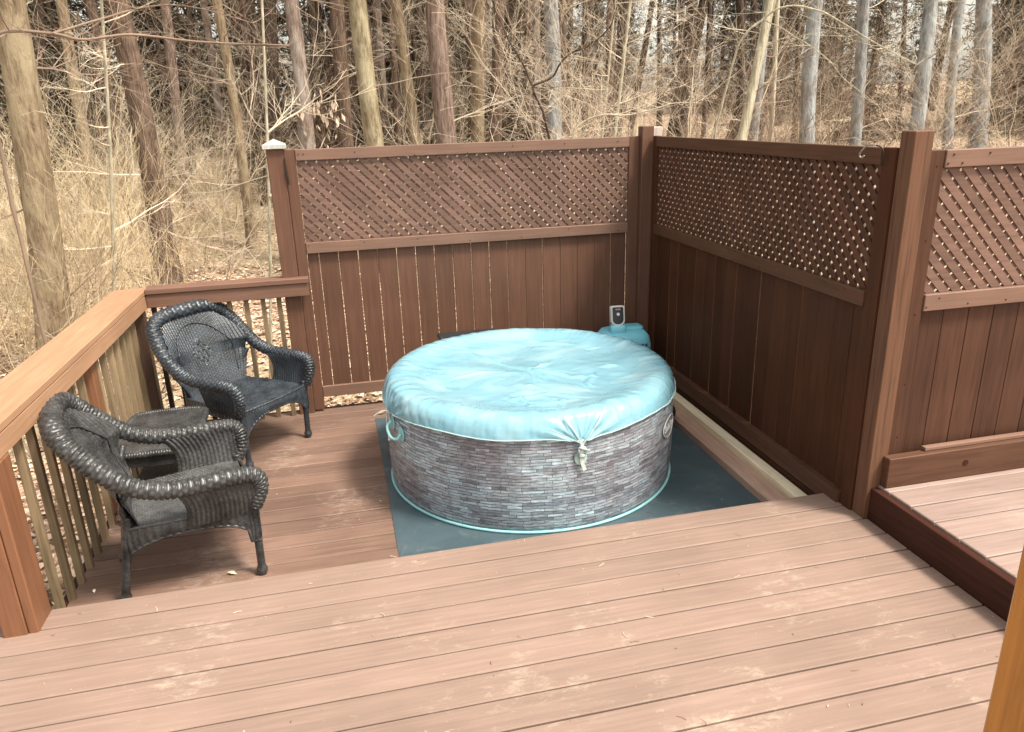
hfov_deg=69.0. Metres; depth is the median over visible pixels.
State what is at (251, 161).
distant tree
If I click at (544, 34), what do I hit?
tree
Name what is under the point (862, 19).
tree
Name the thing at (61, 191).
straw shrub
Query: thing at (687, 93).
distant tree
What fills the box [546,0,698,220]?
sapling
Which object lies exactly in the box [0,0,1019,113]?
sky
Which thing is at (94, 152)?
brown shrub
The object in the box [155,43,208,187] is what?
distant tree
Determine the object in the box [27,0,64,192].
distant tree
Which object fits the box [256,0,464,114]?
distant tree
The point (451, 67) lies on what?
evergreen tree
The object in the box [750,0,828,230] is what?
tree
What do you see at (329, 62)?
distant tree
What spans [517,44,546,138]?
evergreen tree
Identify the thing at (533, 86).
sapling
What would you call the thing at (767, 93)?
bare shrub
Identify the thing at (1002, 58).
evergreen tree
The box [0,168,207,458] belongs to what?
bare sapling
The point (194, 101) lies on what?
brown shrub
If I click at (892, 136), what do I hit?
brown shrub
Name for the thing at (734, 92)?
brown shrub
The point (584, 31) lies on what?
distant tree
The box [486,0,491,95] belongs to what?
evergreen tree
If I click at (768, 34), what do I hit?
tree
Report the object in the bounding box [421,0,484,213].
forest tree
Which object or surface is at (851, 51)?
distant tree
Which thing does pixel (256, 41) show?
distant tree
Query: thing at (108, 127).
sapling
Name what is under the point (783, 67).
distant tree
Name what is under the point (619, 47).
distant tree
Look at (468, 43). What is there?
tree
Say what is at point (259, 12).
forest tree
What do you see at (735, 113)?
distant tree
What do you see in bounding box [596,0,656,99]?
evergreen tree
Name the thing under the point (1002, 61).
brown shrub
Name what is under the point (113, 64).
distant tree
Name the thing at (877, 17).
evergreen tree
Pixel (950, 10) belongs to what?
distant tree
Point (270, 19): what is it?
tree
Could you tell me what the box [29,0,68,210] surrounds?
distant tree
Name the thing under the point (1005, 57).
evergreen tree
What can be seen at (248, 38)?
forest tree
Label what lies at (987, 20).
tree
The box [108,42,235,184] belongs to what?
bare shrub
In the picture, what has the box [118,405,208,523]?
wicker side table
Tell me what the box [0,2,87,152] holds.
evergreen tree
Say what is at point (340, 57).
tree
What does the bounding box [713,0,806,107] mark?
evergreen tree
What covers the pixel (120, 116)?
bare shrub
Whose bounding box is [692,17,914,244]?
brown shrub
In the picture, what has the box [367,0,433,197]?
distant tree
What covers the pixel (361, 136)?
evergreen tree
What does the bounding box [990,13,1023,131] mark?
evergreen tree
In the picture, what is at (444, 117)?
tree
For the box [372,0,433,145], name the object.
forest tree
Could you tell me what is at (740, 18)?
distant tree
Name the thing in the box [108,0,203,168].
distant tree
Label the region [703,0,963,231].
sapling
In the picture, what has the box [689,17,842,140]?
brown shrub
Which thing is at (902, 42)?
distant tree
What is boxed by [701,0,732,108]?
distant tree
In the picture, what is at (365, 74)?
tree
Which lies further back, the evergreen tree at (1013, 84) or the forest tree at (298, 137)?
the evergreen tree at (1013, 84)
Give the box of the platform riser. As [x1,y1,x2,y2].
[867,487,1015,621]
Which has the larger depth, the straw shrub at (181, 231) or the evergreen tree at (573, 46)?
the evergreen tree at (573, 46)
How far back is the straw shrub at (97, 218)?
9.85 m
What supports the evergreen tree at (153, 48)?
on the ground
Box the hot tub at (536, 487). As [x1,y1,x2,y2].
[386,398,672,533]
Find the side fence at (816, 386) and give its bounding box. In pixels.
[648,130,934,518]
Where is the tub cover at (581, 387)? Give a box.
[373,328,675,470]
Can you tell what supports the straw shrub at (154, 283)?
on the ground
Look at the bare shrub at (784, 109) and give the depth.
16.46 m
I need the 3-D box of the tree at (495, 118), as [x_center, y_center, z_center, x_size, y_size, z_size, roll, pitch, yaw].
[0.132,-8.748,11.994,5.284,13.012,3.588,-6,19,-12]
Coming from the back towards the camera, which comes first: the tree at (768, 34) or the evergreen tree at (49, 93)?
the evergreen tree at (49, 93)
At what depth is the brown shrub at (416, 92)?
16.84 m
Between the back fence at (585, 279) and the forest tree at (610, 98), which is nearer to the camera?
the back fence at (585, 279)
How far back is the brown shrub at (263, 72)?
24.73 m
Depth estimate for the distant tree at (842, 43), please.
22.21 m
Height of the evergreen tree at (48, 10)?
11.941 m
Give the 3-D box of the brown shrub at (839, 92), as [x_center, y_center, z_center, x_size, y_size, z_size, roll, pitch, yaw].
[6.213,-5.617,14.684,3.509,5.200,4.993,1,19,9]
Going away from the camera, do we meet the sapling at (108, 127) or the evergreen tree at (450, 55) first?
the sapling at (108, 127)
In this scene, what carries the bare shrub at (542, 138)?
on the ground
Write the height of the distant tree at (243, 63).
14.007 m
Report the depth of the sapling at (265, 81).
6.83 m
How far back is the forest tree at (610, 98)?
14.14 m
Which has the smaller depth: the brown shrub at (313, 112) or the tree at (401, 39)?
the tree at (401, 39)
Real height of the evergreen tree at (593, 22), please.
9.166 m
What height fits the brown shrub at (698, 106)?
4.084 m
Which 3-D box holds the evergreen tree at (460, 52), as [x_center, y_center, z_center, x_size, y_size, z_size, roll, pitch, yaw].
[-2.686,-13.503,27.142,5.144,11.041,5.266,-18,25,-40]
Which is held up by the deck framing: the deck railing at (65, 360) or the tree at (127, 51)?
the deck railing at (65, 360)
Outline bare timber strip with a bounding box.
[673,392,806,497]
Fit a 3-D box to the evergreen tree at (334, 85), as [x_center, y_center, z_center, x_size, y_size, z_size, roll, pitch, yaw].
[-4.533,-9.956,21.938,4.526,9.284,4.263,-5,19,-10]
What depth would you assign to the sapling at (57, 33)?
5.98 m
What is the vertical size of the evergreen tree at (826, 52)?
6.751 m
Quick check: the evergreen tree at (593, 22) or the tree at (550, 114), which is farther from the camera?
the evergreen tree at (593, 22)
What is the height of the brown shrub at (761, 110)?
3.400 m
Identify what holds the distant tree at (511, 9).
on the ground
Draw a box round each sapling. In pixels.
[0,0,216,348]
[0,0,303,344]
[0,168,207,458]
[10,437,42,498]
[98,204,275,415]
[144,0,420,378]
[476,0,634,223]
[540,0,691,211]
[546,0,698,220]
[568,59,752,225]
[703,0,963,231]
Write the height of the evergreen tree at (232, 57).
9.308 m
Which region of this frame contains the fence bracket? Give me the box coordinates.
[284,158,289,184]
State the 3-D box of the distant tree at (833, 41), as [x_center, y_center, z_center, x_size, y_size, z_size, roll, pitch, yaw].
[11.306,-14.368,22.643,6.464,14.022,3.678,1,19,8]
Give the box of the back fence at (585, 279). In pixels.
[262,126,662,414]
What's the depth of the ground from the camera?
12.55 m
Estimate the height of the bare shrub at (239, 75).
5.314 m
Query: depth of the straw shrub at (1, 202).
9.64 m
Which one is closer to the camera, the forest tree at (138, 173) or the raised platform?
the raised platform
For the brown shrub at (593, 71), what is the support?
on the ground
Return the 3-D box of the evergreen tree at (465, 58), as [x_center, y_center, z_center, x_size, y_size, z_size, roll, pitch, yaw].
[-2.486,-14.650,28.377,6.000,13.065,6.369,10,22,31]
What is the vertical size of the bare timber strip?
0.100 m
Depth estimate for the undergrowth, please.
13.50 m
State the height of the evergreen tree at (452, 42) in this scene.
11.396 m
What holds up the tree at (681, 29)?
on the ground
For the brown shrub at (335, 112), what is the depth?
15.00 m
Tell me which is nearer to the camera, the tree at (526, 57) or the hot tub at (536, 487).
the hot tub at (536, 487)
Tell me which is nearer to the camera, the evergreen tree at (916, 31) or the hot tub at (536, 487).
the hot tub at (536, 487)
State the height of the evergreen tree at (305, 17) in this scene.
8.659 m
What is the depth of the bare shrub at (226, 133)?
13.54 m
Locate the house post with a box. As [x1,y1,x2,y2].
[983,546,1023,731]
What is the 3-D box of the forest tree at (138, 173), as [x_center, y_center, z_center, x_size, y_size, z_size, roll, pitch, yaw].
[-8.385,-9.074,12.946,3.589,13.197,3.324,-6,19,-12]
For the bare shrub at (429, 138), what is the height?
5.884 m
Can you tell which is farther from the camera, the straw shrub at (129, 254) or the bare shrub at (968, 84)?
the bare shrub at (968, 84)
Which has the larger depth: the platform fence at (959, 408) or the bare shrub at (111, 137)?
the bare shrub at (111, 137)
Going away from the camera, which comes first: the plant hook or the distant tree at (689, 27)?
the plant hook
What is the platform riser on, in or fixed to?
attached to the deck framing
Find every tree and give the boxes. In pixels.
[0,0,164,161]
[0,0,202,350]
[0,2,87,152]
[0,10,119,207]
[0,20,63,150]
[0,73,13,161]
[6,0,257,284]
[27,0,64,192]
[27,0,146,244]
[27,0,211,158]
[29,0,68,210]
[30,0,154,135]
[60,0,291,248]
[69,0,162,179]
[85,0,164,228]
[90,0,240,160]
[92,124,146,220]
[102,0,209,126]
[103,4,119,115]
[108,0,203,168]
[114,0,157,124]
[122,0,205,122]
[124,0,310,160]
[146,0,195,209]
[150,0,201,174]
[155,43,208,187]
[158,0,290,138]
[161,0,309,185]
[163,0,283,194]
[184,0,293,206]
[186,21,321,173]
[190,0,450,201]
[199,0,285,194]
[199,2,291,130]
[200,0,264,192]
[201,0,295,142]
[203,0,360,147]
[220,0,463,267]
[226,0,462,199]
[239,13,257,182]
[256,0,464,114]
[257,0,321,149]
[259,0,558,284]
[260,0,321,113]
[263,0,359,161]
[274,0,401,237]
[278,0,359,149]
[278,0,406,193]
[278,87,304,231]
[286,0,523,271]
[293,3,419,147]
[305,0,424,203]
[311,0,434,170]
[316,0,465,218]
[357,0,458,157]
[358,0,467,139]
[359,0,458,143]
[362,0,452,130]
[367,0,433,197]
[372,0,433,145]
[385,0,489,138]
[395,0,453,110]
[403,0,517,143]
[407,0,520,195]
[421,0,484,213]
[429,0,504,108]
[430,3,491,123]
[430,6,491,126]
[453,0,586,175]
[460,8,465,107]
[464,32,491,101]
[469,0,591,227]
[485,0,606,178]
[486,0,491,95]
[486,0,588,195]
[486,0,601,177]
[502,0,589,201]
[502,1,523,178]
[502,2,641,175]
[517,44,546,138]
[519,0,583,224]
[524,0,574,162]
[543,0,600,165]
[544,6,589,99]
[566,0,700,158]
[566,3,600,138]
[567,0,615,104]
[568,0,643,158]
[571,0,599,109]
[572,0,618,168]
[575,0,614,98]
[580,0,613,211]
[591,0,672,125]
[595,0,712,187]
[595,6,653,116]
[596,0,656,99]
[601,0,798,188]
[625,0,736,185]
[629,0,706,108]
[642,11,665,114]
[654,0,713,154]
[657,0,839,208]
[664,0,775,240]
[665,0,806,139]
[666,0,736,136]
[669,0,707,132]
[686,0,847,243]
[691,0,749,105]
[692,0,764,116]
[695,0,794,173]
[695,0,799,139]
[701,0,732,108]
[711,0,766,107]
[712,0,805,110]
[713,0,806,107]
[731,0,855,142]
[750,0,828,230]
[758,0,876,140]
[762,0,890,104]
[768,17,803,125]
[770,0,804,99]
[770,0,886,230]
[784,0,887,120]
[789,0,854,115]
[793,3,821,88]
[798,0,910,213]
[815,0,930,145]
[819,2,835,77]
[826,0,893,125]
[846,2,898,90]
[847,8,857,82]
[854,0,967,145]
[874,0,963,102]
[877,0,907,138]
[919,0,971,110]
[919,0,1021,178]
[927,0,1023,129]
[957,0,1023,103]
[960,0,1023,169]
[963,0,1023,134]
[964,5,1023,105]
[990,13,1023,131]
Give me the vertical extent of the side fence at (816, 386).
2.535 m
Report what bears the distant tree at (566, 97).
on the ground
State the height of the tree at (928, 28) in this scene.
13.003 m
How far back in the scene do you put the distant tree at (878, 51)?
37.07 m
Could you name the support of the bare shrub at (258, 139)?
on the ground
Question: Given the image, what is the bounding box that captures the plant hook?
[859,144,883,164]
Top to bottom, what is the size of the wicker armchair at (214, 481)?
1.010 m
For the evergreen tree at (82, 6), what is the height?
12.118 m
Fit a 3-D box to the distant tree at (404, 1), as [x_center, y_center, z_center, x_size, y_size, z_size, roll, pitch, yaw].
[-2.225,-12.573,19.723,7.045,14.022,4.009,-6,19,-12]
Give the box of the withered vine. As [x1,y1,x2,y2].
[297,90,346,271]
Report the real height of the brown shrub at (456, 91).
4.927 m
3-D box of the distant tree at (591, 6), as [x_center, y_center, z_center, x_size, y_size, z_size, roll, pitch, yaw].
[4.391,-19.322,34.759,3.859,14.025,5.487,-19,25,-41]
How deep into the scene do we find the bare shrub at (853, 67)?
19.40 m
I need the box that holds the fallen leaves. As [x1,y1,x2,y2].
[0,119,1021,605]
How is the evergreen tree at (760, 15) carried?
on the ground
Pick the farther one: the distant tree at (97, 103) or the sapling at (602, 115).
the distant tree at (97, 103)
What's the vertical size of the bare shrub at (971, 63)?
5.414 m
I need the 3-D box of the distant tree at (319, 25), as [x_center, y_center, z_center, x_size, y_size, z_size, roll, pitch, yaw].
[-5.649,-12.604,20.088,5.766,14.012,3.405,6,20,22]
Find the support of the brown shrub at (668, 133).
on the ground
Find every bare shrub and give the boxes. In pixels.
[0,0,208,275]
[0,2,254,247]
[0,60,166,255]
[3,0,233,236]
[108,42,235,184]
[120,1,302,271]
[152,1,296,228]
[179,14,312,142]
[202,0,374,164]
[306,0,531,199]
[332,0,565,177]
[413,0,760,237]
[419,0,632,170]
[424,1,546,137]
[434,9,704,261]
[436,0,811,249]
[483,0,786,220]
[517,0,681,202]
[562,0,787,221]
[613,26,673,121]
[627,16,726,133]
[693,30,853,199]
[710,8,844,192]
[745,7,887,161]
[793,0,952,143]
[837,0,1023,149]
[841,2,1023,220]
[878,24,1023,136]
[920,1,1023,136]
[936,1,1023,214]
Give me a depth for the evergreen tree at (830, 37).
27.07 m
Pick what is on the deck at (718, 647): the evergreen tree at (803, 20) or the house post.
the house post
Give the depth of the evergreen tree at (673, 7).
33.99 m
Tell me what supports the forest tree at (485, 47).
on the ground
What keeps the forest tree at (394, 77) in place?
on the ground
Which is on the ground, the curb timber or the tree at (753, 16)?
the tree at (753, 16)
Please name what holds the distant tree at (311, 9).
on the ground
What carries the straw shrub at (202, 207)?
on the ground
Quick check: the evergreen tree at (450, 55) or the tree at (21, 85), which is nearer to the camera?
the tree at (21, 85)
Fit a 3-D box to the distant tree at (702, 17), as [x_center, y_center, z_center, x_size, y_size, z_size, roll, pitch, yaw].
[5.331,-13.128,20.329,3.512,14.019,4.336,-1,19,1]
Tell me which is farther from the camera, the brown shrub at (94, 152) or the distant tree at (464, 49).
the distant tree at (464, 49)
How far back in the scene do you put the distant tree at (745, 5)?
26.83 m
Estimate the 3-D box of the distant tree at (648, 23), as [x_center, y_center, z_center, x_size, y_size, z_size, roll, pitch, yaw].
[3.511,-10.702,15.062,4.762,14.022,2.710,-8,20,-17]
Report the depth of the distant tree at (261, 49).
19.06 m
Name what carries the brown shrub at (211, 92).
on the ground
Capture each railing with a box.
[0,288,163,637]
[144,276,309,420]
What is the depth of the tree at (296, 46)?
11.17 m
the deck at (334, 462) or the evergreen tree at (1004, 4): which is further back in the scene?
the evergreen tree at (1004, 4)
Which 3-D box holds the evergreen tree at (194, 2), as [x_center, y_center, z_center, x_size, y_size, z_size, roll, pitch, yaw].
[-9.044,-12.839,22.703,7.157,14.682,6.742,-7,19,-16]
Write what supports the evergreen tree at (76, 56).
on the ground
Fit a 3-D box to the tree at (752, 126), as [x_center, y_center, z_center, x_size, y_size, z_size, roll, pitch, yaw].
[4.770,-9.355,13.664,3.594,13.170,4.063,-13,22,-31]
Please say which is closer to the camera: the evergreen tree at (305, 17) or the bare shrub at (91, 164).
the bare shrub at (91, 164)
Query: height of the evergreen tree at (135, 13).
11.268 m
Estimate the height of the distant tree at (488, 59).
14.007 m
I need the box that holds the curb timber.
[673,403,786,501]
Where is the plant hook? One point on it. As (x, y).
(881, 147)
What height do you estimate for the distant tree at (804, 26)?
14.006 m
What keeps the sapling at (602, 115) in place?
on the ground
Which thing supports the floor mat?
on the deck at (334, 462)
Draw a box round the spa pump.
[598,305,650,348]
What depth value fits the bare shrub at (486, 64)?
21.48 m
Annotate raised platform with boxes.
[878,467,1023,579]
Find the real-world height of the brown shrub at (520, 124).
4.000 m
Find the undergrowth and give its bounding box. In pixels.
[0,80,1023,374]
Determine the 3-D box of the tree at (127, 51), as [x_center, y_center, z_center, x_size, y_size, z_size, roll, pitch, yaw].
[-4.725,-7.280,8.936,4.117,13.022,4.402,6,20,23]
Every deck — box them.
[0,493,1006,731]
[67,402,398,606]
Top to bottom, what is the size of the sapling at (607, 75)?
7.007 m
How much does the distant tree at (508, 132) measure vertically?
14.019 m
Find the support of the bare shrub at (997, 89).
on the ground
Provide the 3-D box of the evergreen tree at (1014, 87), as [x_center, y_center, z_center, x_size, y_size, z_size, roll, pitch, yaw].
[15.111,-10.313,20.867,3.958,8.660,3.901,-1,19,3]
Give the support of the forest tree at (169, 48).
on the ground
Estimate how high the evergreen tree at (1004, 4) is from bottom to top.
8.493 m
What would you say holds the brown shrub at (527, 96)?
on the ground
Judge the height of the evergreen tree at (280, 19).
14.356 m
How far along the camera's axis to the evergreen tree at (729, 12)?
30.21 m
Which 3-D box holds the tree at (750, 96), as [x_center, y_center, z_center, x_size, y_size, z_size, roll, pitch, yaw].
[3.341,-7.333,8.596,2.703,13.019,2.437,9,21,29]
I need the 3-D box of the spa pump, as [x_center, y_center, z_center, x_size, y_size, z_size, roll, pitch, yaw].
[0.884,-0.107,5.950,0.473,0.750,0.544,-4,19,-6]
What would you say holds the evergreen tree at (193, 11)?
on the ground
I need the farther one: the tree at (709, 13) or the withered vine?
the tree at (709, 13)
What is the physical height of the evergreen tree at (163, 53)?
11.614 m
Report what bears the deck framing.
on the ground
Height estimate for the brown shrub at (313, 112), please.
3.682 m
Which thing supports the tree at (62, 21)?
on the ground
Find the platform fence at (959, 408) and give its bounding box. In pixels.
[880,146,1023,487]
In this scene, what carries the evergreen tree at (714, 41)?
on the ground
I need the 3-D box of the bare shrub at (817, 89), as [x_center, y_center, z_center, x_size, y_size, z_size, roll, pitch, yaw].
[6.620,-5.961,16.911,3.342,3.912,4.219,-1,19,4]
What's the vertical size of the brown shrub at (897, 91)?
4.128 m
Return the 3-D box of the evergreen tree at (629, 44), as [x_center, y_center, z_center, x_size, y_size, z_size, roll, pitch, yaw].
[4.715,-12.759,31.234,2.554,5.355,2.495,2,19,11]
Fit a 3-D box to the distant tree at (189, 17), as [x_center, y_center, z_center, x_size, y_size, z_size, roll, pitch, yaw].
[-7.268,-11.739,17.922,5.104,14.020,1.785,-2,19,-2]
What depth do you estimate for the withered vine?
10.73 m
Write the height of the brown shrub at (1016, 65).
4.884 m
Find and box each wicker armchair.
[37,392,268,598]
[145,299,314,466]
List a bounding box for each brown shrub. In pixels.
[9,41,183,259]
[73,0,254,211]
[182,1,283,157]
[221,13,292,109]
[282,29,359,146]
[286,13,433,212]
[331,1,504,168]
[367,0,490,161]
[449,26,643,213]
[501,11,600,178]
[509,0,786,246]
[571,0,654,151]
[618,15,842,230]
[641,0,830,212]
[642,26,874,249]
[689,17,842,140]
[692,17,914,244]
[696,21,772,136]
[742,0,929,202]
[791,3,992,149]
[800,0,939,145]
[817,2,936,142]
[888,40,1022,148]
[897,0,1023,167]
[972,1,1023,131]
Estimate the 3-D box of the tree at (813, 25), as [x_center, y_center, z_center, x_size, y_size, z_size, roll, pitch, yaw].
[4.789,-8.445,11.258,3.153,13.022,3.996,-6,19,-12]
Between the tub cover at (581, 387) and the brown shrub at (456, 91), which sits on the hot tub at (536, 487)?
the tub cover at (581, 387)
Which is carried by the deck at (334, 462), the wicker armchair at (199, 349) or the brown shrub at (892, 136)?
the wicker armchair at (199, 349)
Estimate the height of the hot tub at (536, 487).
0.672 m
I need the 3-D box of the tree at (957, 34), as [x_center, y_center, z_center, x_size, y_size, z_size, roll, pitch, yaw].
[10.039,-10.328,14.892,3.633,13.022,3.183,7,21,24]
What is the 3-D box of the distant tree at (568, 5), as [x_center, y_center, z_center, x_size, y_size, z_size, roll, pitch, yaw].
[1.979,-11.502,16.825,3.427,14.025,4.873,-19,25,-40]
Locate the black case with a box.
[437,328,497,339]
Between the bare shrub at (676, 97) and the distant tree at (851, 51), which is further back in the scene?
the distant tree at (851, 51)
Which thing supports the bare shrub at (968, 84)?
on the ground
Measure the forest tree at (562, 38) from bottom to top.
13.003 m
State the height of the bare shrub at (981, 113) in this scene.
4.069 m
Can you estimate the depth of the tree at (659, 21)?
21.72 m
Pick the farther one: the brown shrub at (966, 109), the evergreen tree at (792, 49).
the evergreen tree at (792, 49)
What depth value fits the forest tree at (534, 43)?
14.67 m
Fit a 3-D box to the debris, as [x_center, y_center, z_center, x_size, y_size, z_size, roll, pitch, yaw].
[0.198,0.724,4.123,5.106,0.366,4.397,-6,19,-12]
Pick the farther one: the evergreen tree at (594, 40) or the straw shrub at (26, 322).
the evergreen tree at (594, 40)
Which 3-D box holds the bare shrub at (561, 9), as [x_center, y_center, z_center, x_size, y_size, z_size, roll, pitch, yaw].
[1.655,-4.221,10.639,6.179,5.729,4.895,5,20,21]
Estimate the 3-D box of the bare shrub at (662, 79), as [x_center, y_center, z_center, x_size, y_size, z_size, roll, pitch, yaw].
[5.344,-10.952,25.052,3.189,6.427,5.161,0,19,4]
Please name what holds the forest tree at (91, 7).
on the ground
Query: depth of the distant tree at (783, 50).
17.24 m
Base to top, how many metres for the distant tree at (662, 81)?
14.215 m
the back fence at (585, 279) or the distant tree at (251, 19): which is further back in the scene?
the distant tree at (251, 19)
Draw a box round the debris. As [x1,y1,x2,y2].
[44,419,997,731]
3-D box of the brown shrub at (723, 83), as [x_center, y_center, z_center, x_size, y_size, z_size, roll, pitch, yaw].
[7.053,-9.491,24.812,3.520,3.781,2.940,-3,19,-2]
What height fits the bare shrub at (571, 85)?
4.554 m
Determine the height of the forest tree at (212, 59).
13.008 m
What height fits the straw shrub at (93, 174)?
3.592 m
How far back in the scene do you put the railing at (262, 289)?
5.49 m
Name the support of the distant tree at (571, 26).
on the ground
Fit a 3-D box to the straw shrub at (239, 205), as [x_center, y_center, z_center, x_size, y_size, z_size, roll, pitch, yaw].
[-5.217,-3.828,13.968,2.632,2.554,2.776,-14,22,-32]
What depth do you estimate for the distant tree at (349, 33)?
15.47 m
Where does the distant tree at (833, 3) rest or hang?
on the ground
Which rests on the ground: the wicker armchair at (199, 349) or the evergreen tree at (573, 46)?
the evergreen tree at (573, 46)
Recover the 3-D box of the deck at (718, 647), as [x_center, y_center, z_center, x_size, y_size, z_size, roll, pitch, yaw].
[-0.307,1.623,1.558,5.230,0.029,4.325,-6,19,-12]
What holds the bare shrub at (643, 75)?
on the ground
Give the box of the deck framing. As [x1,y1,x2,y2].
[64,401,382,606]
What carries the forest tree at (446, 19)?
on the ground
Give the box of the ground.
[0,80,1023,609]
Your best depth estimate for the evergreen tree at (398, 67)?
20.90 m
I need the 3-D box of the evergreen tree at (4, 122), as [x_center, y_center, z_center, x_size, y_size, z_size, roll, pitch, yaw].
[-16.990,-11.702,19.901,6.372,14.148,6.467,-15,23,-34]
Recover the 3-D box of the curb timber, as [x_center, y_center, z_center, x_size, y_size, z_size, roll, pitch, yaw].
[1.311,0.485,5.255,0.120,0.090,2.468,-6,19,-12]
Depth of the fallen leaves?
8.97 m
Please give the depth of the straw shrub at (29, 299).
8.43 m
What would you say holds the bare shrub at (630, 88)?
on the ground
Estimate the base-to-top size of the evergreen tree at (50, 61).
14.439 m
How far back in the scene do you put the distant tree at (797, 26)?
21.88 m
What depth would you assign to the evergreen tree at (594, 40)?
41.66 m
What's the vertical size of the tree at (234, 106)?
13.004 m
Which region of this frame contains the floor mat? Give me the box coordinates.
[375,417,760,556]
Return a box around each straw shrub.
[0,52,181,318]
[0,70,203,260]
[0,80,142,311]
[0,101,129,270]
[0,101,144,356]
[0,107,178,388]
[1,106,178,300]
[62,151,220,289]
[73,131,239,279]
[88,31,256,227]
[158,99,299,229]
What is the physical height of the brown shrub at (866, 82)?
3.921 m
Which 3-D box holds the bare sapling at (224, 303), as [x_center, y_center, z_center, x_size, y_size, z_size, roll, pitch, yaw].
[-2.834,-0.334,6.338,1.806,2.092,1.007,-8,20,-18]
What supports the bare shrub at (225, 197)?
on the ground
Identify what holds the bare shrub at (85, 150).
on the ground
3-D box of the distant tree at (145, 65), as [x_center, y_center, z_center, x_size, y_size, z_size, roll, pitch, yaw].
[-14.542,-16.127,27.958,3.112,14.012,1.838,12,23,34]
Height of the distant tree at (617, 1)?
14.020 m
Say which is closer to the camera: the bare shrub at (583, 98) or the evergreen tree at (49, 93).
the bare shrub at (583, 98)
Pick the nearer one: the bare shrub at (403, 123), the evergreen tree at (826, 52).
the bare shrub at (403, 123)
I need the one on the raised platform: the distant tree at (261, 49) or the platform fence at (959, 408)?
the platform fence at (959, 408)
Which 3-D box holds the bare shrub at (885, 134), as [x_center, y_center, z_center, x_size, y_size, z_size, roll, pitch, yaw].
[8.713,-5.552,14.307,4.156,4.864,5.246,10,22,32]
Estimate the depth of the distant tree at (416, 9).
17.36 m
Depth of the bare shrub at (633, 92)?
14.26 m
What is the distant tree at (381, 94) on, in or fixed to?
on the ground
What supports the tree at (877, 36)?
on the ground

